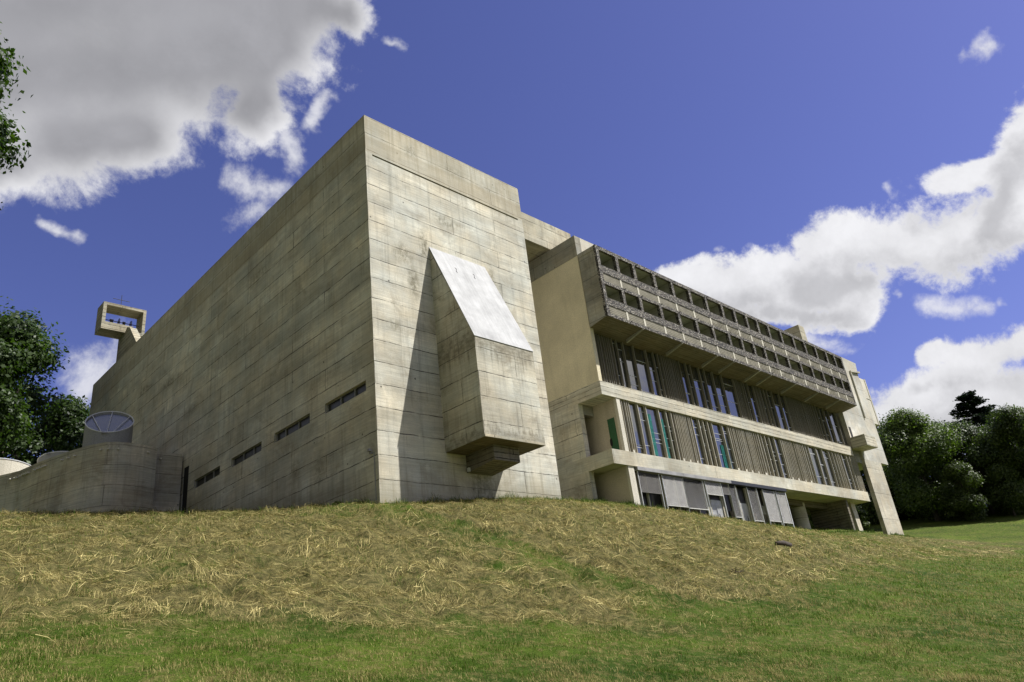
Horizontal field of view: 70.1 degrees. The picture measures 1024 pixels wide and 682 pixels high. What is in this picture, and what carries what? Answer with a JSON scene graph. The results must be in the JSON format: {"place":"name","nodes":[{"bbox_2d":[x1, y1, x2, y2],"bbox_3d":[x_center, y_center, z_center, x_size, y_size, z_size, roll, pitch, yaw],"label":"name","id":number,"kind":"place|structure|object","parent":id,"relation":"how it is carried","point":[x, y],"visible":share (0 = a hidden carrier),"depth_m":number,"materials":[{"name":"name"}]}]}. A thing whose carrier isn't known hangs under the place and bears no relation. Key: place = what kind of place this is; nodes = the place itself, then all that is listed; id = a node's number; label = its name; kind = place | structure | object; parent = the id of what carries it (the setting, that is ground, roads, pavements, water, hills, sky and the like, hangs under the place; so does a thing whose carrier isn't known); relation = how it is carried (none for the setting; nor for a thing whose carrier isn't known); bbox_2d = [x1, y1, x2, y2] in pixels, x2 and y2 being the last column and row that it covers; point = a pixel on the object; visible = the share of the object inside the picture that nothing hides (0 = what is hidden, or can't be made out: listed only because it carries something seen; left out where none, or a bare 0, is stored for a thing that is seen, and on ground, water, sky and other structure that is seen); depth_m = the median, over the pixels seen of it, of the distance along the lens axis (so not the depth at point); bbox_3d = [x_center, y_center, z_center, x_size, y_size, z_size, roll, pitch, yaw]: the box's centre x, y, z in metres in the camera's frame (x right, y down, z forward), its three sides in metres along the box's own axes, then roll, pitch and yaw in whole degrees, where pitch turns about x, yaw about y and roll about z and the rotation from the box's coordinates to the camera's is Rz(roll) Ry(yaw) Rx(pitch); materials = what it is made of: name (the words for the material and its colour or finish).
{"place":"outdoors","nodes":[
{"label":"outdoors","id":0,"kind":"place"},
{"bbox_2d":[0,491,1023,681],"bbox_3d":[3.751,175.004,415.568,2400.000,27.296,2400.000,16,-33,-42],"label":"ground","id":1,"kind":"structure","parent":0,"point":[1000,530],"depth_m":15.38,"materials":[{"name":"green plant"}]},
{"bbox_2d":[0,22,33,209],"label":"walnut tree","id":2,"kind":"object","parent":1,"relation":"on","point":[5,122],"visible":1,"depth_m":27.37,"materials":[{"name":"green plant"}]},
{"bbox_2d":[0,296,69,464],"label":"chestnut tree","id":3,"kind":"object","parent":1,"relation":"on","point":[25,350],"visible":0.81,"depth_m":50.46,"materials":[{"name":"green plant"}]},
{"bbox_2d":[30,390,90,457],"bbox_3d":[-35.306,9.953,58.771,8.995,12.252,8.147,16,-33,-42],"label":"chestnut tree","id":4,"kind":"object","parent":1,"relation":"on","point":[65,432],"visible":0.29,"depth_m":58.15,"materials":[{"name":"green plant"}]},
{"bbox_2d":[0,442,182,513],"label":"curved chapel","id":5,"kind":"structure","parent":1,"relation":"on","point":[102,477],"depth_m":37.94,"materials":[{"name":"concrete"}]},
{"bbox_2d":[0,458,30,474],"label":"light cannon","id":6,"kind":"object","parent":5,"relation":"on","point":[7,465],"visible":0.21,"depth_m":44.18,"materials":[{"name":"paint"}]},
{"bbox_2d":[37,451,67,462],"bbox_3d":[-26.061,7.595,43.053,3.374,1.385,3.457,16,-33,-42],"label":"light cannon","id":7,"kind":"object","parent":5,"relation":"on","point":[48,455],"visible":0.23,"depth_m":41.84,"materials":[{"name":"concrete"}]},
{"bbox_2d":[82,411,133,446],"bbox_3d":[-22.671,5.168,41.008,2.447,3.374,2.288,16,-33,-42],"label":"light cannon","id":8,"kind":"object","parent":5,"relation":"on","point":[108,426],"visible":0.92,"depth_m":40.77,"materials":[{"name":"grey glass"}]},
{"bbox_2d":[89,115,561,511],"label":"concrete church","id":9,"kind":"structure","parent":1,"relation":"on","point":[349,314],"depth_m":33.35,"materials":[{"name":"grey concrete"}]},
{"bbox_2d":[94,298,146,361],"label":"bell tower","id":10,"kind":"structure","parent":9,"relation":"on","point":[128,337],"depth_m":55.80,"materials":[{"name":"concrete"}]},
{"bbox_2d":[196,467,219,487],"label":"strip window","id":11,"kind":"structure","parent":9,"relation":"in","point":[216,472],"depth_m":38.45,"materials":[{"name":"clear glass"}]},
{"bbox_2d":[233,443,261,465],"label":"strip window","id":12,"kind":"structure","parent":9,"relation":"in","point":[256,449],"depth_m":35.62,"materials":[{"name":"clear glass"}]},
{"bbox_2d":[276,415,309,441],"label":"strip window","id":13,"kind":"structure","parent":9,"relation":"in","point":[306,420],"depth_m":32.80,"materials":[{"name":"clear glass"}]},
{"bbox_2d":[327,382,365,412],"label":"strip window","id":14,"kind":"structure","parent":9,"relation":"in","point":[360,389],"depth_m":30.03,"materials":[{"name":"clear glass"}]},
{"bbox_2d":[0,496,1019,642],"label":"cut hay","id":15,"kind":"object","parent":1,"relation":"on","point":[150,585],"visible":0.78,"depth_m":18.68,"materials":[{"name":"plant"}]},
{"bbox_2d":[528,235,869,530],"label":"monastery wing","id":16,"kind":"structure","parent":1,"relation":"on","point":[666,392],"depth_m":47.28,"materials":[{"name":"grey concrete"}]},
{"bbox_2d":[521,212,570,262],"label":"roof link beam","id":17,"kind":"structure","parent":16,"relation":"on","point":[541,237],"depth_m":47.04,"materials":[{"name":"concrete"}]},
{"bbox_2d":[607,417,619,449],"bbox_3d":[5.775,5.407,41.733,0.037,2.020,0.560,16,-33,-42],"label":"green door","id":18,"kind":"structure","parent":16,"relation":"in","point":[614,443],"depth_m":41.73,"materials":[{"name":"paint"}]},
{"bbox_2d":[612,340,621,385],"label":"window","id":19,"kind":"structure","parent":16,"relation":"in","point":[612,340],"depth_m":44.51,"materials":[{"name":"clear glass"}]},
{"bbox_2d":[617,342,628,387],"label":"window","id":20,"kind":"structure","parent":16,"relation":"in","point":[618,344],"depth_m":44.88,"materials":[{"name":"clear glass"}]},
{"bbox_2d":[623,344,638,390],"bbox_3d":[7.351,1.750,45.320,1.095,3.326,0.052,16,-33,-42],"label":"window","id":21,"kind":"structure","parent":16,"relation":"in","point":[628,353],"depth_m":45.46,"materials":[{"name":"clear glass"}]},
{"bbox_2d":[629,403,643,453],"bbox_3d":[7.215,5.141,42.771,0.882,3.186,0.052,16,-33,-42],"label":"window","id":22,"kind":"structure","parent":16,"relation":"in","point":[632,406],"depth_m":42.86,"materials":[{"name":"clear glass"}]},
{"bbox_2d":[633,347,651,393],"bbox_3d":[8.211,1.996,46.119,1.348,3.326,0.052,16,-33,-42],"label":"window","id":23,"kind":"structure","parent":16,"relation":"in","point":[639,354],"depth_m":46.24,"materials":[{"name":"clear glass"}]},
{"bbox_2d":[638,405,651,454],"bbox_3d":[7.821,5.314,43.334,0.852,3.186,0.052,16,-33,-42],"label":"window","id":24,"kind":"structure","parent":16,"relation":"in","point":[642,417],"depth_m":43.43,"materials":[{"name":"clear glass"}]},
{"bbox_2d":[646,352,659,395],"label":"window","id":25,"kind":"structure","parent":16,"relation":"in","point":[649,357],"depth_m":46.97,"materials":[{"name":"clear glass"}]},
{"bbox_2d":[646,407,664,456],"bbox_3d":[8.589,5.534,44.048,1.333,3.186,0.052,16,-33,-42],"label":"window","id":26,"kind":"structure","parent":16,"relation":"in","point":[651,411],"depth_m":44.29,"materials":[{"name":"clear glass"}]},
{"bbox_2d":[654,354,663,396],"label":"window","id":27,"kind":"structure","parent":16,"relation":"in","point":[654,354],"depth_m":47.42,"materials":[{"name":"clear glass"}]},
{"bbox_2d":[659,410,672,458],"bbox_3d":[9.349,5.751,44.754,0.832,3.186,0.052,16,-33,-42],"label":"window","id":28,"kind":"structure","parent":16,"relation":"in","point":[661,413],"depth_m":45.05,"materials":[{"name":"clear glass"}]},
{"bbox_2d":[666,412,677,459],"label":"window","id":29,"kind":"structure","parent":16,"relation":"in","point":[666,412],"depth_m":45.32,"materials":[{"name":"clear glass"}]},
{"bbox_2d":[679,362,691,404],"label":"window","id":30,"kind":"structure","parent":16,"relation":"in","point":[681,364],"depth_m":49.50,"materials":[{"name":"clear glass"}]},
{"bbox_2d":[686,365,696,405],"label":"window","id":31,"kind":"structure","parent":16,"relation":"in","point":[686,365],"depth_m":49.97,"materials":[{"name":"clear glass"}]},
{"bbox_2d":[690,366,704,407],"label":"window","id":32,"kind":"structure","parent":16,"relation":"in","point":[694,371],"depth_m":50.52,"materials":[{"name":"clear glass"}]},
{"bbox_2d":[692,418,705,463],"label":"window","id":33,"kind":"structure","parent":16,"relation":"in","point":[693,420],"depth_m":47.34,"materials":[{"name":"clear glass"}]},
{"bbox_2d":[699,420,709,464],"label":"window","id":34,"kind":"structure","parent":16,"relation":"in","point":[699,420],"depth_m":47.79,"materials":[{"name":"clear glass"}]},
{"bbox_2d":[699,369,710,409],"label":"window","id":35,"kind":"structure","parent":16,"relation":"in","point":[700,370],"depth_m":51.11,"materials":[{"name":"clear glass"}]},
{"bbox_2d":[703,421,714,465],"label":"window","id":36,"kind":"structure","parent":16,"relation":"in","point":[703,421],"depth_m":48.16,"materials":[{"name":"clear glass"}]},
{"bbox_2d":[704,371,718,411],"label":"window","id":37,"kind":"structure","parent":16,"relation":"in","point":[707,374],"depth_m":51.68,"materials":[{"name":"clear glass"}]},
{"bbox_2d":[708,422,718,466],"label":"window","id":38,"kind":"structure","parent":16,"relation":"in","point":[708,422],"depth_m":48.53,"materials":[{"name":"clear glass"}]},
{"bbox_2d":[710,500,723,517],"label":"window","id":39,"kind":"structure","parent":16,"relation":"in","point":[716,505],"depth_m":46.37,"materials":[{"name":"glass"}]},
{"bbox_2d":[712,373,727,413],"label":"window","id":40,"kind":"structure","parent":16,"relation":"in","point":[723,406],"depth_m":52.49,"materials":[{"name":"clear glass"}]},
{"bbox_2d":[712,423,728,467],"bbox_3d":[13.928,7.060,49.010,1.323,3.186,0.052,16,-33,-42],"label":"window","id":41,"kind":"structure","parent":16,"relation":"in","point":[719,441],"depth_m":49.23,"materials":[{"name":"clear glass"}]},
{"bbox_2d":[722,426,735,469],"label":"window","id":42,"kind":"structure","parent":16,"relation":"in","point":[724,428],"depth_m":49.87,"materials":[{"name":"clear glass"}]},
{"bbox_2d":[722,377,740,417],"bbox_3d":[15.959,4.211,53.320,1.723,3.326,0.052,16,-33,-42],"label":"window","id":43,"kind":"structure","parent":16,"relation":"in","point":[728,386],"depth_m":53.47,"materials":[{"name":"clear glass"}]},
{"bbox_2d":[740,503,750,521],"bbox_3d":[15.673,12.023,48.420,0.936,2.520,0.057,16,-33,-42],"label":"metal door","id":44,"kind":"structure","parent":16,"relation":"in","point":[744,507],"depth_m":48.70,"materials":[{"name":"metal"}]},
{"bbox_2d":[744,384,753,420],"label":"window","id":45,"kind":"structure","parent":16,"relation":"in","point":[744,384],"depth_m":55.22,"materials":[{"name":"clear glass"}]},
{"bbox_2d":[747,385,760,422],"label":"window","id":46,"kind":"structure","parent":16,"relation":"in","point":[749,387],"depth_m":55.74,"materials":[{"name":"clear glass"}]},
{"bbox_2d":[761,506,767,523],"bbox_3d":[17.533,12.564,50.144,0.630,2.500,0.057,16,-33,-42],"label":"metal door","id":47,"kind":"structure","parent":16,"relation":"in","point":[763,507],"depth_m":50.48,"materials":[{"name":"metal"}]},
{"bbox_2d":[760,389,770,425],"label":"window","id":48,"kind":"structure","parent":16,"relation":"in","point":[760,389],"depth_m":56.93,"materials":[{"name":"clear glass"}]},
{"bbox_2d":[761,435,771,475],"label":"window","id":49,"kind":"structure","parent":16,"relation":"in","point":[761,435],"depth_m":53.37,"materials":[{"name":"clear glass"}]},
{"bbox_2d":[765,436,776,476],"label":"window","id":50,"kind":"structure","parent":16,"relation":"in","point":[765,436],"depth_m":53.77,"materials":[{"name":"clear glass"}]},
{"bbox_2d":[767,391,778,427],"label":"window","id":51,"kind":"structure","parent":16,"relation":"in","point":[769,397],"depth_m":57.75,"materials":[{"name":"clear glass"}]},
{"bbox_2d":[769,437,781,476],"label":"window","id":52,"kind":"structure","parent":16,"relation":"in","point":[770,439],"depth_m":54.29,"materials":[{"name":"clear glass"}]},
{"bbox_2d":[772,393,785,429],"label":"window","id":53,"kind":"structure","parent":16,"relation":"in","point":[775,398],"depth_m":58.42,"materials":[{"name":"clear glass"}]},
{"bbox_2d":[774,438,787,477],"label":"window","id":54,"kind":"structure","parent":16,"relation":"in","point":[776,440],"depth_m":54.89,"materials":[{"name":"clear glass"}]},
{"bbox_2d":[779,395,791,430],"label":"window","id":55,"kind":"structure","parent":16,"relation":"in","point":[781,397],"depth_m":59.19,"materials":[{"name":"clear glass"}]},
{"bbox_2d":[808,446,823,484],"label":"window","id":56,"kind":"structure","parent":16,"relation":"in","point":[811,450],"depth_m":58.89,"materials":[{"name":"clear glass"}]},
{"bbox_2d":[815,407,825,439],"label":"window","id":57,"kind":"structure","parent":16,"relation":"in","point":[815,407],"depth_m":63.61,"materials":[{"name":"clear glass"}]},
{"bbox_2d":[816,448,829,485],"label":"window","id":58,"kind":"structure","parent":16,"relation":"in","point":[818,451],"depth_m":59.70,"materials":[{"name":"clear glass"}]},
{"bbox_2d":[819,408,830,441],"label":"window","id":59,"kind":"structure","parent":16,"relation":"in","point":[819,408],"depth_m":64.06,"materials":[{"name":"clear glass"}]},
{"bbox_2d":[822,450,836,486],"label":"window","id":60,"kind":"structure","parent":16,"relation":"in","point":[826,458],"depth_m":60.54,"materials":[{"name":"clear glass"}]},
{"bbox_2d":[824,410,835,442],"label":"window","id":61,"kind":"structure","parent":16,"relation":"in","point":[825,413],"depth_m":64.72,"materials":[{"name":"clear glass"}]},
{"bbox_2d":[829,452,839,486],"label":"window","id":62,"kind":"structure","parent":16,"relation":"in","point":[829,452],"depth_m":61.18,"materials":[{"name":"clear glass"}]},
{"bbox_2d":[828,411,842,444],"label":"window","id":63,"kind":"structure","parent":16,"relation":"in","point":[831,414],"depth_m":65.58,"materials":[{"name":"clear glass"}]},
{"bbox_2d":[841,455,853,489],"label":"window","id":64,"kind":"structure","parent":16,"relation":"in","point":[843,458],"depth_m":63.01,"materials":[{"name":"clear glass"}]},
{"bbox_2d":[774,540,791,546],"bbox_3d":[10.689,7.972,28.758,0.198,0.224,1.832,-23,-28,32],"label":"log","id":65,"kind":"object","parent":1,"relation":"on","point":[783,543],"visible":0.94,"depth_m":28.59,"materials":[{"name":"brown wood"}]},
{"bbox_2d":[808,515,813,527],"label":"oak tree","id":66,"kind":"object","parent":1,"relation":"on","point":[811,521],"visible":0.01,"depth_m":93.71,"materials":[{"name":"green plant"}]},
{"bbox_2d":[783,325,903,534],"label":"end wing","id":67,"kind":"structure","parent":1,"relation":"on","point":[859,423],"depth_m":67.35,"materials":[{"name":"beige concrete"}]},
{"bbox_2d":[855,505,869,530],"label":"bush","id":68,"kind":"object","parent":1,"relation":"on","point":[862,514],"visible":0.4,"depth_m":82.73,"materials":[{"name":"green plant"}]},
{"bbox_2d":[857,460,907,524],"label":"oak tree","id":69,"kind":"object","parent":1,"relation":"on","point":[869,508],"visible":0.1,"depth_m":90.92,"materials":[{"name":"green plant"}]},
{"bbox_2d":[864,423,910,511],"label":"oak tree","id":70,"kind":"object","parent":1,"relation":"on","point":[866,489],"visible":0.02,"depth_m":97.74,"materials":[{"name":"green plant"}]},
{"bbox_2d":[877,406,970,520],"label":"oak tree","id":71,"kind":"object","parent":1,"relation":"on","point":[917,469],"visible":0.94,"depth_m":85.55,"materials":[{"name":"green plant"}]},
{"bbox_2d":[857,465,1009,523],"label":"undergrowth","id":72,"kind":"object","parent":1,"relation":"on","point":[905,516],"visible":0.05,"depth_m":91.67,"materials":[{"name":"green plant"}]},
{"bbox_2d":[929,418,988,483],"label":"oak tree","id":73,"kind":"object","parent":1,"relation":"on","point":[947,423],"visible":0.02,"depth_m":92.85,"materials":[{"name":"green plant"}]},
{"bbox_2d":[933,459,990,520],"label":"young tree","id":74,"kind":"object","parent":1,"relation":"on","point":[960,481],"visible":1,"depth_m":81.55,"materials":[{"name":"green plant"}]},
{"bbox_2d":[949,390,999,460],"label":"conifer tree","id":75,"kind":"object","parent":1,"relation":"on","point":[966,407],"visible":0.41,"depth_m":100.75,"materials":[{"name":"green plant"}]},
{"bbox_2d":[934,416,1018,513],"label":"oak tree","id":76,"kind":"object","parent":1,"relation":"on","point":[971,431],"visible":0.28,"depth_m":87.18,"materials":[{"name":"green plant"}]},
{"bbox_2d":[964,423,1023,483],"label":"oak tree","id":77,"kind":"object","parent":1,"relation":"on","point":[982,428],"visible":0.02,"depth_m":94.12,"materials":[{"name":"green plant"}]},
{"bbox_2d":[967,403,1023,478],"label":"oak tree","id":78,"kind":"object","parent":1,"relation":"on","point":[1007,422],"visible":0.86,"depth_m":84.49,"materials":[{"name":"green plant"}]},
{"bbox_2d":[0,0,1023,474],"label":"sky","id":79,"kind":"structure","parent":0,"point":[850,173],"materials":[{"name":"blue"}]}
]}

